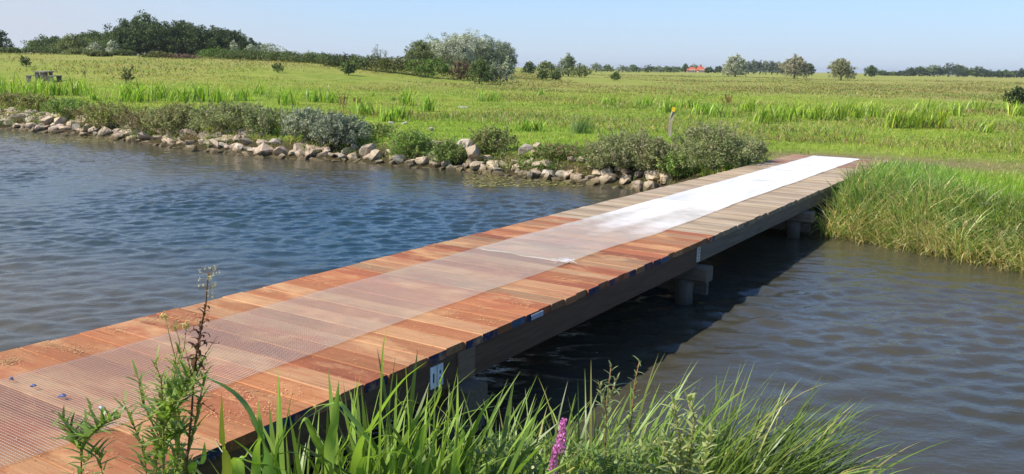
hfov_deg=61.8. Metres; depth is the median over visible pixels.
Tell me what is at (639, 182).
rock
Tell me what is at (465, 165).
rock
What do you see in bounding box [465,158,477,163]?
rock
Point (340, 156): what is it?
rock
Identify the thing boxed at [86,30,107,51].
broadleaf tree
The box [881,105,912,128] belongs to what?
iris clump
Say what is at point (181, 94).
iris clump
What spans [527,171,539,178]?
rock
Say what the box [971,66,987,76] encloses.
broadleaf tree
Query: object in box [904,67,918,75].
broadleaf tree
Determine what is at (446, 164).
rock
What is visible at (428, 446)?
sedge tuft
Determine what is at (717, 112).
iris clump
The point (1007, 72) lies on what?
broadleaf tree
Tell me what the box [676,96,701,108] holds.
iris clump
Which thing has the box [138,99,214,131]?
bank shrub
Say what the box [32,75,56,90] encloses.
iris clump
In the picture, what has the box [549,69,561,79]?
broad bush
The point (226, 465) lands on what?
flag iris
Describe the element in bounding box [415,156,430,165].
rock
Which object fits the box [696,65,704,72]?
farmhouse
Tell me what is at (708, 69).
broadleaf tree
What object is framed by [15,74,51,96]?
iris clump
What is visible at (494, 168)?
rock
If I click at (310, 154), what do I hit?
rock
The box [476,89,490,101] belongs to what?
iris clump
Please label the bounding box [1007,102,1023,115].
iris clump
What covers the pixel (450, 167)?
rock
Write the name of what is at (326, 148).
rock
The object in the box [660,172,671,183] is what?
rock
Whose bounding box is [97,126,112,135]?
rock
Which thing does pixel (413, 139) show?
bank shrub
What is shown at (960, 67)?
broadleaf tree
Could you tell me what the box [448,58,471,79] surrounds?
broad bush
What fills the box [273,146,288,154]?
rock
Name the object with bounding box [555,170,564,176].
rock
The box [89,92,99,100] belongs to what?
iris clump
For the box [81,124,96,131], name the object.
rock
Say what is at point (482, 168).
rock
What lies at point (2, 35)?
broadleaf tree
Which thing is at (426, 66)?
bramble bush
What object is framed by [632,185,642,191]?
rock
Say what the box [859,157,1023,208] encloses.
bright grass
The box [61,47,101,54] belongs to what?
bramble bush
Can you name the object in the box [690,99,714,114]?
iris clump
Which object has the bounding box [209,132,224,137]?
rock
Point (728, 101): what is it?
dock plant
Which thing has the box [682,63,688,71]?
broadleaf tree
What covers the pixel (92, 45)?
silver bush
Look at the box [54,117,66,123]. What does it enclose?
rock
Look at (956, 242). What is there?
dry grass
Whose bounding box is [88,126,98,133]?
rock
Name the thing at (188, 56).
bramble bush
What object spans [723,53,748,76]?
willow tree
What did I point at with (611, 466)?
weed
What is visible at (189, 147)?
rock
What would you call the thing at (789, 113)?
iris clump
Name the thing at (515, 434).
sedge tuft
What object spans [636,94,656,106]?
iris clump
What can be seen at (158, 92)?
iris clump
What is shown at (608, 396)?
budding weed
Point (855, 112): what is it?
iris clump
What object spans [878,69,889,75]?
broadleaf tree
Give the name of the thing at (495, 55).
willow tree
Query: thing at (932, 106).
iris clump
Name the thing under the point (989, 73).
broadleaf tree
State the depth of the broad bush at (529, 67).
224.89 m
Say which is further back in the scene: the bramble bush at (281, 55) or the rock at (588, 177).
the bramble bush at (281, 55)
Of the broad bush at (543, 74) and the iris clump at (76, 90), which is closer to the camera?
the iris clump at (76, 90)
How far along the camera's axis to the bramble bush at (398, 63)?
91.41 m
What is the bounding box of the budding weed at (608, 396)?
[595,355,645,473]
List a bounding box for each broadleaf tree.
[0,30,14,47]
[20,34,62,52]
[54,33,102,51]
[76,29,97,39]
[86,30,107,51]
[99,17,155,54]
[100,27,143,51]
[126,20,193,54]
[133,9,157,52]
[168,20,202,53]
[170,23,235,55]
[209,26,247,56]
[236,29,256,48]
[256,42,271,52]
[586,62,604,71]
[602,64,614,71]
[613,64,631,72]
[629,64,640,71]
[638,64,657,71]
[652,66,663,71]
[662,66,674,72]
[672,66,683,71]
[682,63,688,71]
[704,66,712,72]
[712,66,721,72]
[807,63,815,75]
[864,65,880,76]
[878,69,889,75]
[887,71,898,75]
[898,70,910,75]
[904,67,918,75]
[913,66,929,75]
[920,64,937,76]
[930,65,947,76]
[936,62,964,76]
[948,64,968,76]
[959,67,975,76]
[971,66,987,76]
[981,69,996,76]
[990,69,1005,77]
[1002,69,1012,77]
[1007,70,1020,77]
[1018,68,1023,77]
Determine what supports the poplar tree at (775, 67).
on the ground at (304, 73)
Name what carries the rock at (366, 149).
on the ground at (304, 73)
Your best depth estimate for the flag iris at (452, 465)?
3.33 m
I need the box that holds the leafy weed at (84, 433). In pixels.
[50,396,128,473]
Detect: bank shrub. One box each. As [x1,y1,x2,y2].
[0,90,41,108]
[12,92,58,110]
[40,95,89,115]
[64,99,143,127]
[113,106,163,131]
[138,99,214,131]
[184,97,261,131]
[237,100,293,133]
[280,105,333,139]
[307,111,373,146]
[359,120,398,136]
[386,122,433,158]
[421,136,465,163]
[468,121,518,152]
[533,142,585,158]
[571,138,618,168]
[581,125,669,170]
[629,130,685,173]
[654,147,699,177]
[660,119,766,172]
[720,136,769,166]
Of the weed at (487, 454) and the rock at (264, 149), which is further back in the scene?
the rock at (264, 149)
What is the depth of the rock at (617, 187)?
18.57 m
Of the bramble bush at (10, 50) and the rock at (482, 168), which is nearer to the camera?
the rock at (482, 168)
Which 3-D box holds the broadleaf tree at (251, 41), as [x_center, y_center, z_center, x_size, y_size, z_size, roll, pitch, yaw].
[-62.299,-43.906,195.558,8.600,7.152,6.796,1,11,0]
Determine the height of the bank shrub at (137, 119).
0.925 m
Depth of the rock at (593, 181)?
19.12 m
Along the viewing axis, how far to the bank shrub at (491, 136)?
21.64 m
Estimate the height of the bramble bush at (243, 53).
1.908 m
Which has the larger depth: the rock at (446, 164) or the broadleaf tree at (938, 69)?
the broadleaf tree at (938, 69)
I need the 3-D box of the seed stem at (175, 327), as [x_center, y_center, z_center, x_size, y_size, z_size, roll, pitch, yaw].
[-1.036,0.869,2.728,0.092,1.320,0.060,-2,12,-13]
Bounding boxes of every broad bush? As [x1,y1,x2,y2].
[19,55,31,66]
[119,66,134,83]
[271,62,283,72]
[339,59,358,74]
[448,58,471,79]
[465,56,495,83]
[521,61,538,73]
[533,60,556,73]
[537,68,548,79]
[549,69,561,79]
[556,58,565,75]
[565,63,591,76]
[610,71,620,80]
[1003,85,1023,104]
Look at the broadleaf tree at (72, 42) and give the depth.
174.79 m
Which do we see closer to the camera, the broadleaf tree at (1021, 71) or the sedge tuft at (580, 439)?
the sedge tuft at (580, 439)
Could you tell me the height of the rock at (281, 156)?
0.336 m
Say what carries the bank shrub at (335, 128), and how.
on the ground at (304, 73)
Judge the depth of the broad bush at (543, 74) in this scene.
127.41 m
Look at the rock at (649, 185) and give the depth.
18.28 m
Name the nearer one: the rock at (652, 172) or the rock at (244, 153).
the rock at (652, 172)
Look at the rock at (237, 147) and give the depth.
24.49 m
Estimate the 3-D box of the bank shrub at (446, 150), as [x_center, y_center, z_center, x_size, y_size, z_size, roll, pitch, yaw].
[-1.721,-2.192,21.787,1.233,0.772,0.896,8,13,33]
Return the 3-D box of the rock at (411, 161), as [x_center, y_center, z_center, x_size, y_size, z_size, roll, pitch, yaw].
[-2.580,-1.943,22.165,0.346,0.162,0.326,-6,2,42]
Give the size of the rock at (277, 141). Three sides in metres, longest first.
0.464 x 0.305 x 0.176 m
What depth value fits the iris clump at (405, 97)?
44.45 m
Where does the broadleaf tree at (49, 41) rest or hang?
on the ground at (304, 73)
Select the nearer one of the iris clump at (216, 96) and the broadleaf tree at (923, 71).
the iris clump at (216, 96)
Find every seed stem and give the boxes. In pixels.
[160,310,190,466]
[180,266,219,473]
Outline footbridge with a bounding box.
[0,154,886,473]
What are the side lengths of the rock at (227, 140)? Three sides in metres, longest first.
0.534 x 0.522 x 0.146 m
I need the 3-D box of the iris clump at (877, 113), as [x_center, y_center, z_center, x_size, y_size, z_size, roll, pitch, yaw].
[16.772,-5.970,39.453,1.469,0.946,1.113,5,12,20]
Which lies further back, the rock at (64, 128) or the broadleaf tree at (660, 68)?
the broadleaf tree at (660, 68)
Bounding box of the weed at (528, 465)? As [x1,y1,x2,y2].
[485,431,556,473]
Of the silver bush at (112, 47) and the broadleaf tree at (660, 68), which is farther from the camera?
the broadleaf tree at (660, 68)
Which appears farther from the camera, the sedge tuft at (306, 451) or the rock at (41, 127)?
the rock at (41, 127)
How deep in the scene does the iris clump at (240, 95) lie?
44.96 m
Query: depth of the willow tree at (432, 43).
128.69 m
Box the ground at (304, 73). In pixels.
[0,53,1023,473]
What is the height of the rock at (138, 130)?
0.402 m
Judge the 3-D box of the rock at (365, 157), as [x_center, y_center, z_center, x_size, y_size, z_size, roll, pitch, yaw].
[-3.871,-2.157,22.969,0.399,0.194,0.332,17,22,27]
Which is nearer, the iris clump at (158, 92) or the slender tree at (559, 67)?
the iris clump at (158, 92)
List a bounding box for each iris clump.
[0,71,26,94]
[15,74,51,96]
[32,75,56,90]
[37,75,73,95]
[57,74,96,95]
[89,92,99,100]
[111,80,146,101]
[129,78,160,101]
[147,78,170,98]
[165,81,196,101]
[184,80,214,101]
[209,83,231,102]
[226,84,251,100]
[253,81,271,93]
[275,86,302,104]
[302,86,324,101]
[322,88,339,102]
[353,98,376,114]
[378,104,406,121]
[393,102,413,119]
[399,86,418,105]
[419,93,440,111]
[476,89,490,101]
[487,90,500,101]
[516,117,533,131]
[530,120,545,130]
[601,94,621,105]
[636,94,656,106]
[656,92,681,112]
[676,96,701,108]
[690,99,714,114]
[708,102,732,116]
[738,97,761,111]
[751,101,780,123]
[769,99,802,121]
[791,99,824,118]
[802,99,832,120]
[823,99,847,119]
[840,94,872,118]
[859,101,890,117]
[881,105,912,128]
[898,104,929,128]
[912,96,942,114]
[922,104,963,128]
[942,97,965,116]
[963,96,994,110]
[973,118,995,132]
[993,97,1021,111]
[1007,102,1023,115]
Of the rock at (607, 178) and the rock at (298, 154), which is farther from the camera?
the rock at (298, 154)
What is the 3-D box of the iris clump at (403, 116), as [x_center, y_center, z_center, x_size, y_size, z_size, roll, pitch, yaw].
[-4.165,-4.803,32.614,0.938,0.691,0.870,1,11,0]
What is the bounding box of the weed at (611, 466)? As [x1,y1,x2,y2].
[549,439,627,473]
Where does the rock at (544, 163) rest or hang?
on the ground at (304, 73)
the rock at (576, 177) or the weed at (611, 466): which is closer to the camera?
the weed at (611, 466)
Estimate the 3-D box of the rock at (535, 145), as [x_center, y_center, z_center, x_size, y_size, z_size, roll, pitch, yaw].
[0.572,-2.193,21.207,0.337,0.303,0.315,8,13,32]
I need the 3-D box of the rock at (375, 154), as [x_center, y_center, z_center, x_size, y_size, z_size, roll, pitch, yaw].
[-3.614,-2.160,22.871,0.501,0.386,0.266,-8,14,-39]
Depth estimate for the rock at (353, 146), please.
23.48 m
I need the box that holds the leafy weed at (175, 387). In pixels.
[110,342,217,473]
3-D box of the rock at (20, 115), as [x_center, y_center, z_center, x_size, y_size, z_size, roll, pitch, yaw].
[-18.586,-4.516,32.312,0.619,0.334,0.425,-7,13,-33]
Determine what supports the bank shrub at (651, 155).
on the ground at (304, 73)
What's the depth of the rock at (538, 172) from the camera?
20.04 m
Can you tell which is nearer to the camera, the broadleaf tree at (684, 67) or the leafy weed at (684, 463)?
the leafy weed at (684, 463)
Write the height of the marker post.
1.196 m
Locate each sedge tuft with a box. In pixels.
[196,410,388,473]
[309,378,533,473]
[387,395,553,473]
[432,376,621,473]
[513,375,662,473]
[555,356,780,473]
[660,360,864,473]
[715,373,951,473]
[755,408,895,473]
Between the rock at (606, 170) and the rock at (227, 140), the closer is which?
the rock at (606, 170)
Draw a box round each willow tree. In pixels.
[400,39,437,67]
[414,33,442,62]
[419,32,475,70]
[442,28,492,68]
[469,34,515,66]
[495,39,518,71]
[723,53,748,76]
[777,53,810,78]
[827,58,857,80]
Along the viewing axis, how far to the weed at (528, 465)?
3.56 m
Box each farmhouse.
[686,67,696,72]
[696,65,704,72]
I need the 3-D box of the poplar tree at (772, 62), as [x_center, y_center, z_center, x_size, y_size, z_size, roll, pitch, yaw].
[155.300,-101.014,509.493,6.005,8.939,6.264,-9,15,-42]
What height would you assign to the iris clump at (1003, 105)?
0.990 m
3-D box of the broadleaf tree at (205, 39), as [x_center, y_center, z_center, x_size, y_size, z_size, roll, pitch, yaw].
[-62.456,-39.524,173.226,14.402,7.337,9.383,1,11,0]
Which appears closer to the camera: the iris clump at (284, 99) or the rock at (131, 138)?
the rock at (131, 138)
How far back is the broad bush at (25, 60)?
73.39 m
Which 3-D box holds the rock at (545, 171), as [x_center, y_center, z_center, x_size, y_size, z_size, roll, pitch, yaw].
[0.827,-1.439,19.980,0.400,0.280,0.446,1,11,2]
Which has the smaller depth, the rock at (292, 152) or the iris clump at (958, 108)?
the rock at (292, 152)
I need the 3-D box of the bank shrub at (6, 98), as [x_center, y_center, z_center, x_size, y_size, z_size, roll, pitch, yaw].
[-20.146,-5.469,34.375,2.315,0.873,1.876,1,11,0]
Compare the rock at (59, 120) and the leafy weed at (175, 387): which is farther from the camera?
the rock at (59, 120)
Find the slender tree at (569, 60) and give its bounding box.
[561,52,576,75]
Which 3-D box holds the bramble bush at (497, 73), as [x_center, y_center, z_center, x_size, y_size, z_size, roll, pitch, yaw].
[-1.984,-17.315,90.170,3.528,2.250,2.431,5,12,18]
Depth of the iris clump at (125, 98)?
42.40 m
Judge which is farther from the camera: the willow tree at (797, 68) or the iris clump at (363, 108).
the willow tree at (797, 68)
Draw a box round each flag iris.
[168,394,231,473]
[187,372,332,473]
[196,328,483,473]
[297,350,588,473]
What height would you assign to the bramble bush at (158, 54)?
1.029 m
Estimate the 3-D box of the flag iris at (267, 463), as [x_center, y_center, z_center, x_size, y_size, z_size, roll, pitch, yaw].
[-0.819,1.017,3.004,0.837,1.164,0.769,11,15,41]
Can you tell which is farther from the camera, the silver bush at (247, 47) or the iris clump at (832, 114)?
the silver bush at (247, 47)
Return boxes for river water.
[0,129,1023,473]
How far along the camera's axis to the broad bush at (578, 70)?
186.03 m
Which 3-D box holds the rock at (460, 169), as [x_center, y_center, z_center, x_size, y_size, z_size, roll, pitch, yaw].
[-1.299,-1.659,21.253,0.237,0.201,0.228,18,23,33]
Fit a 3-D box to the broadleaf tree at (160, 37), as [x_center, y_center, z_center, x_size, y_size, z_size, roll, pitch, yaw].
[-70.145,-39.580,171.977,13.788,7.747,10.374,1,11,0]
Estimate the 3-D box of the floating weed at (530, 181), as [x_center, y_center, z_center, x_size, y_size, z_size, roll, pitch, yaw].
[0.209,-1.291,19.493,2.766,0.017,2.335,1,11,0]
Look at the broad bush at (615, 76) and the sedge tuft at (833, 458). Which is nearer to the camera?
the sedge tuft at (833, 458)
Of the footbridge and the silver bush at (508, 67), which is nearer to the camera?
the footbridge
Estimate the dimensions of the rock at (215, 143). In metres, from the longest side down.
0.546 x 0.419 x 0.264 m
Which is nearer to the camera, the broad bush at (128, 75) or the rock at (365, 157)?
the rock at (365, 157)
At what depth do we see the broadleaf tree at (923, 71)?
605.69 m
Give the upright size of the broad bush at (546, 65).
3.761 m
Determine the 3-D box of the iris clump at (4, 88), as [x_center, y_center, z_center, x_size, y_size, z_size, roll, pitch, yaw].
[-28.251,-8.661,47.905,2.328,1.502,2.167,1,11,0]
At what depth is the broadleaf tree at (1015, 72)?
606.26 m
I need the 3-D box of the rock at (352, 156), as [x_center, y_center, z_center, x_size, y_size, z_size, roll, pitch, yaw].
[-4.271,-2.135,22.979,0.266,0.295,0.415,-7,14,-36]
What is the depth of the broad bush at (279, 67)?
78.43 m
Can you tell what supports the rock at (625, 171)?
on the ground at (304, 73)
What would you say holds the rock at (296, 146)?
on the ground at (304, 73)
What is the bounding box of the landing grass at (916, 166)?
[835,156,965,199]
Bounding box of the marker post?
[668,107,674,135]
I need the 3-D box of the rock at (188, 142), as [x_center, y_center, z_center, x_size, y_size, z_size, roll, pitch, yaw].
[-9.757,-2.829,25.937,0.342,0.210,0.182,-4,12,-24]
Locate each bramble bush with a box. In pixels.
[0,46,32,53]
[21,45,64,53]
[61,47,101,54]
[86,51,112,56]
[110,49,136,55]
[138,51,175,57]
[163,54,199,58]
[194,47,242,58]
[214,48,276,59]
[248,49,305,61]
[282,52,339,63]
[320,52,364,66]
[345,54,395,70]
[365,55,422,73]
[404,55,454,78]
[477,62,509,82]
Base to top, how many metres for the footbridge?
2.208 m
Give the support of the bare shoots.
on the ground at (304, 73)
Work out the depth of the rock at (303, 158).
23.10 m
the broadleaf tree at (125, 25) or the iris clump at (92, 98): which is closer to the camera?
the iris clump at (92, 98)
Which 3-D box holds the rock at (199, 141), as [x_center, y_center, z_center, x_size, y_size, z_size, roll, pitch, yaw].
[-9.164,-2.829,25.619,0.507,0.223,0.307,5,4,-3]
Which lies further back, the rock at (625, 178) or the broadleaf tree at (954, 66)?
the broadleaf tree at (954, 66)
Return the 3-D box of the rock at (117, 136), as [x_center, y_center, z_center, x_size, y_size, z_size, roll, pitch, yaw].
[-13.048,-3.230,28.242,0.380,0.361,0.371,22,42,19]
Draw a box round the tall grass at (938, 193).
[818,149,1023,261]
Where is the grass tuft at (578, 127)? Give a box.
[569,116,596,133]
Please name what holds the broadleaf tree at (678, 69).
on the ground at (304, 73)
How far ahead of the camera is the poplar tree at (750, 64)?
508.44 m
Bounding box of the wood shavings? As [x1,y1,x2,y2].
[0,230,670,473]
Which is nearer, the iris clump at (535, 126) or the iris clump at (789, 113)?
the iris clump at (535, 126)
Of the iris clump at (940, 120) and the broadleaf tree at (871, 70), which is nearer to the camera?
the iris clump at (940, 120)
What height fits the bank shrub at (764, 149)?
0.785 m
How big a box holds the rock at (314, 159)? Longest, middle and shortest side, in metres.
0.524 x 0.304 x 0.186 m
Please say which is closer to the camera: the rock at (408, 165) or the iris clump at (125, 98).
the rock at (408, 165)
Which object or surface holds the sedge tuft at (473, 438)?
on the ground at (304, 73)
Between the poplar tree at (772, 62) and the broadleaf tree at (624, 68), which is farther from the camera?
the poplar tree at (772, 62)
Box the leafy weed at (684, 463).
[632,389,720,473]
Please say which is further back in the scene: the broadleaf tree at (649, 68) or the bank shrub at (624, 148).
the broadleaf tree at (649, 68)
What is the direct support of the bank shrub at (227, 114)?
on the ground at (304, 73)
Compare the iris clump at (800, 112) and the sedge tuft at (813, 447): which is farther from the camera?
the iris clump at (800, 112)
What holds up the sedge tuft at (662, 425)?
on the ground at (304, 73)
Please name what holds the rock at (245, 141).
on the ground at (304, 73)
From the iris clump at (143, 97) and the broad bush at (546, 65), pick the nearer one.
the iris clump at (143, 97)
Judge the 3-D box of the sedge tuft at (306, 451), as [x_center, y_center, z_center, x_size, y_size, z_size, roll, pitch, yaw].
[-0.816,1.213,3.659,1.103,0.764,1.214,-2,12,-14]
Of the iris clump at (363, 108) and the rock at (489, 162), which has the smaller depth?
the rock at (489, 162)
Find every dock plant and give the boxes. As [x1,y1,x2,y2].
[337,90,348,110]
[722,96,731,103]
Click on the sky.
(888, 35)
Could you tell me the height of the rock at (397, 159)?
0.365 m
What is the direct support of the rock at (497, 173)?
on the ground at (304, 73)
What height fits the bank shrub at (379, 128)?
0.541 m
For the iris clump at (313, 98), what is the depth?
45.27 m
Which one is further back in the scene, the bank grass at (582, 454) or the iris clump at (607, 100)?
the iris clump at (607, 100)
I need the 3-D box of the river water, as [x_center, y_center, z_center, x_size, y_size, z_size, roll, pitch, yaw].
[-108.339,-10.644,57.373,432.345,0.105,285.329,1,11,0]
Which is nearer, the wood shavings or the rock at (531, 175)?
the wood shavings
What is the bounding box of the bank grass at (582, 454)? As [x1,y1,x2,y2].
[380,414,892,473]
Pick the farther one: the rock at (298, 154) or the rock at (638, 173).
the rock at (298, 154)
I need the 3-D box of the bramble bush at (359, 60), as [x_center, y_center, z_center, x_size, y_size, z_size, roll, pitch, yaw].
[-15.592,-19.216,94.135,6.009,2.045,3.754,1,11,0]
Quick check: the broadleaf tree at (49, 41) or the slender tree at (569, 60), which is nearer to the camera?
the broadleaf tree at (49, 41)
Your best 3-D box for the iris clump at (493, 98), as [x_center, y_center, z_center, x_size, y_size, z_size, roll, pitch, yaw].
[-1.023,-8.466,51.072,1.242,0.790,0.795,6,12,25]
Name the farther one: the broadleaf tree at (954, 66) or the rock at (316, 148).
the broadleaf tree at (954, 66)
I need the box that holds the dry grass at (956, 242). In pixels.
[786,185,1023,275]
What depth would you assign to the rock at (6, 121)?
31.91 m
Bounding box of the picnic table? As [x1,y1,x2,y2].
[25,71,61,82]
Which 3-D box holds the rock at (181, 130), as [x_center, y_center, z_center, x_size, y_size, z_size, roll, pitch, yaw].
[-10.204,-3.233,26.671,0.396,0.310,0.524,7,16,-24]
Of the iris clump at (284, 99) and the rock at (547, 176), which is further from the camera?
the iris clump at (284, 99)
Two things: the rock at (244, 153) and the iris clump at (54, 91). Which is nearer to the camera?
the rock at (244, 153)
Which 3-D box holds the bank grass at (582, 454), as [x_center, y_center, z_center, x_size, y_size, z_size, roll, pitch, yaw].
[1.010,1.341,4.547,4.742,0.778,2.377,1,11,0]
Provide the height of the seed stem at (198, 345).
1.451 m
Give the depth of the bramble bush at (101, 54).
101.44 m
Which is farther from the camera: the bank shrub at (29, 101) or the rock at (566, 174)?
the bank shrub at (29, 101)
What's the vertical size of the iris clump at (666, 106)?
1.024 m
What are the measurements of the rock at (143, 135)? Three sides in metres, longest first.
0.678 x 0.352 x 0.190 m
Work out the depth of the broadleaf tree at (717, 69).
547.92 m
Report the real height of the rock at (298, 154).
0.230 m
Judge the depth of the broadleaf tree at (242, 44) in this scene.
178.30 m
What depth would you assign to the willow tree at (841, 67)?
229.69 m
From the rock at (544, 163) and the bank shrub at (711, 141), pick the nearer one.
the bank shrub at (711, 141)
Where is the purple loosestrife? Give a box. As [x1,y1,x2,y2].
[548,417,566,473]
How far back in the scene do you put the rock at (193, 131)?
26.39 m
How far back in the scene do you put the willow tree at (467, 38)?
120.10 m
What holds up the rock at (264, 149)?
on the ground at (304, 73)
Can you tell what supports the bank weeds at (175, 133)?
on the ground at (304, 73)
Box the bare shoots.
[371,46,386,67]
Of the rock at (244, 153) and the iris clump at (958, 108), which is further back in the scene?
the iris clump at (958, 108)
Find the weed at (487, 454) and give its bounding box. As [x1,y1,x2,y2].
[446,430,528,473]
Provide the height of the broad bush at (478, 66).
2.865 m
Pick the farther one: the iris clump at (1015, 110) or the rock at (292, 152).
the iris clump at (1015, 110)
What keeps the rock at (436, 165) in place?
on the ground at (304, 73)
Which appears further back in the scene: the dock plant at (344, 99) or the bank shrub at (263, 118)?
the dock plant at (344, 99)
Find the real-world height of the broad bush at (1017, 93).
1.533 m
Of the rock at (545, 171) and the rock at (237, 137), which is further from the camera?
the rock at (237, 137)
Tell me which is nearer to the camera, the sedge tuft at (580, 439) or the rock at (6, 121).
the sedge tuft at (580, 439)
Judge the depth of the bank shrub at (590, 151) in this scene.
19.62 m
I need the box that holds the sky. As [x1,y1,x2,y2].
[0,0,1023,75]
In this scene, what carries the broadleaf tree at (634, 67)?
on the ground at (304, 73)
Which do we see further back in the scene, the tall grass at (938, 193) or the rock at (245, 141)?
the rock at (245, 141)
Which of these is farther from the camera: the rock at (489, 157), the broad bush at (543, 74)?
the broad bush at (543, 74)
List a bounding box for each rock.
[3,119,14,125]
[11,113,25,119]
[25,122,36,128]
[34,125,48,130]
[39,115,53,123]
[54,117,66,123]
[59,125,70,129]
[72,123,81,130]
[79,132,87,135]
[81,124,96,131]
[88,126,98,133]
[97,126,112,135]
[111,133,123,139]
[126,135,136,140]
[132,128,144,134]
[138,131,150,139]
[139,140,151,143]
[161,133,175,142]
[176,140,184,144]
[178,128,183,136]
[183,129,196,137]
[184,140,194,144]
[185,145,196,149]
[198,131,209,138]
[198,139,205,145]
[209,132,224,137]
[209,139,220,147]
[210,148,223,152]
[221,135,234,141]
[232,143,244,151]
[233,134,241,141]
[238,128,252,135]
[240,138,252,143]
[242,151,252,155]
[253,142,273,155]
[256,139,267,144]
[268,138,280,144]
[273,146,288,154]
[277,153,285,158]
[287,150,295,155]
[293,142,306,150]
[295,149,304,157]
[297,156,308,159]
[305,144,321,152]
[305,149,314,157]
[309,157,323,160]
[316,151,328,156]
[321,146,330,151]
[338,153,347,159]
[341,148,351,153]
[347,152,358,159]
[351,143,358,149]
[359,143,376,155]
[363,153,369,159]
[369,149,382,160]
[392,154,406,163]
[405,163,413,167]
[408,159,416,163]
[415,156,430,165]
[432,161,440,167]
[441,160,451,167]
[446,164,455,169]
[456,139,473,151]
[456,167,464,170]
[462,163,468,167]
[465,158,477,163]
[466,145,479,158]
[470,161,484,170]
[477,164,485,171]
[479,155,493,160]
[482,170,491,174]
[486,160,497,170]
[492,166,503,171]
[492,171,504,175]
[511,164,520,170]
[517,170,527,175]
[518,143,534,155]
[524,158,533,165]
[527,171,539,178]
[531,142,540,154]
[531,170,540,175]
[539,159,549,166]
[540,169,554,176]
[543,172,550,180]
[551,177,560,181]
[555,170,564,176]
[563,170,572,179]
[563,179,575,183]
[567,156,575,161]
[570,173,584,181]
[576,178,587,183]
[585,175,595,179]
[586,178,599,184]
[592,168,601,175]
[599,173,615,183]
[600,167,612,174]
[612,185,622,188]
[619,174,630,183]
[621,168,631,173]
[629,180,643,186]
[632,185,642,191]
[634,171,643,177]
[643,180,658,190]
[644,170,659,178]
[648,175,659,179]
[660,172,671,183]
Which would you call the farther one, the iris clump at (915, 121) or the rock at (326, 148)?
the iris clump at (915, 121)
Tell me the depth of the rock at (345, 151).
23.36 m
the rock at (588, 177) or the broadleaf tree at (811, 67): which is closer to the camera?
the rock at (588, 177)
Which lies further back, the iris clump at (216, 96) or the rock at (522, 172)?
the iris clump at (216, 96)
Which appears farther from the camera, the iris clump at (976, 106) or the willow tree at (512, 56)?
the willow tree at (512, 56)
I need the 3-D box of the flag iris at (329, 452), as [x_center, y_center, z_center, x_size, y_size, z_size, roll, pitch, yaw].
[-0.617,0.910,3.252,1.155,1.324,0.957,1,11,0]
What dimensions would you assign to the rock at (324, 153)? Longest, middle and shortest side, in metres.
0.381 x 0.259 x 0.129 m
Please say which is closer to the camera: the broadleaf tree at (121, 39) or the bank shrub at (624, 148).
the bank shrub at (624, 148)
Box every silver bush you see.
[84,41,101,50]
[105,40,120,51]
[229,40,239,50]
[245,44,259,51]
[259,43,283,56]
[501,56,513,81]
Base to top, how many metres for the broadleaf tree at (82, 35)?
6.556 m
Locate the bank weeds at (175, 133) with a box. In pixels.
[0,102,688,184]
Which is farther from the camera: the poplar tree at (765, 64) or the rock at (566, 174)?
the poplar tree at (765, 64)
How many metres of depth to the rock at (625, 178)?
18.96 m
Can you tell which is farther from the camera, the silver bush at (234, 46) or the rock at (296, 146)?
the silver bush at (234, 46)
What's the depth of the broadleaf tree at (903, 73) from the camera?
606.34 m
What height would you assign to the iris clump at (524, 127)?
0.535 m
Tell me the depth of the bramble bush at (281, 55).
102.09 m
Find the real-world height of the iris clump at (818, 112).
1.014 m
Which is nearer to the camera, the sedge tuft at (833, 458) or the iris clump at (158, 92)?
the sedge tuft at (833, 458)
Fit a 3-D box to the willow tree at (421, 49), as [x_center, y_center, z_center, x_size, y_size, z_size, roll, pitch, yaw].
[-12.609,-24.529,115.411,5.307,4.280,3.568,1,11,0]
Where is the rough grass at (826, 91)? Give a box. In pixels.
[0,52,1023,154]
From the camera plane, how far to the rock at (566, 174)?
19.67 m
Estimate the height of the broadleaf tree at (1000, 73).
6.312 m
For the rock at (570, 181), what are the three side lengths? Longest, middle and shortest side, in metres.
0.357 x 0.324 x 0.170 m
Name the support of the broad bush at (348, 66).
on the ground at (304, 73)
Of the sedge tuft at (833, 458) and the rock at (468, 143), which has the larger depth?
the rock at (468, 143)
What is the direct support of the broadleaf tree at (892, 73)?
on the ground at (304, 73)
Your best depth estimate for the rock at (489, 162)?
20.95 m
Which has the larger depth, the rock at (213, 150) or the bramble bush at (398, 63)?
the bramble bush at (398, 63)
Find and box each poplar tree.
[745,61,754,73]
[749,59,757,73]
[756,60,764,73]
[760,60,770,74]
[767,60,777,74]
[772,60,781,74]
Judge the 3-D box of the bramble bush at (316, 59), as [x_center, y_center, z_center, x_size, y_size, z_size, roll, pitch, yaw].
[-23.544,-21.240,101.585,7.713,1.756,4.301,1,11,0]
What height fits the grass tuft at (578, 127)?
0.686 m
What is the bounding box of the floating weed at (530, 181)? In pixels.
[462,173,582,186]
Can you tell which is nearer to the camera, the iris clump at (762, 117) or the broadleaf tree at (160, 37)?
the iris clump at (762, 117)
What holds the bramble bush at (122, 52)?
on the ground at (304, 73)
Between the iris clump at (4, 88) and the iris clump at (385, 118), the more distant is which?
the iris clump at (4, 88)
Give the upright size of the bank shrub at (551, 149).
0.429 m
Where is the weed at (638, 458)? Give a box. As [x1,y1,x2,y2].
[603,428,667,473]
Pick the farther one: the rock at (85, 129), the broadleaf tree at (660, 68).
the broadleaf tree at (660, 68)
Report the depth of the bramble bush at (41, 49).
118.79 m
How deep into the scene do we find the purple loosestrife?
3.37 m

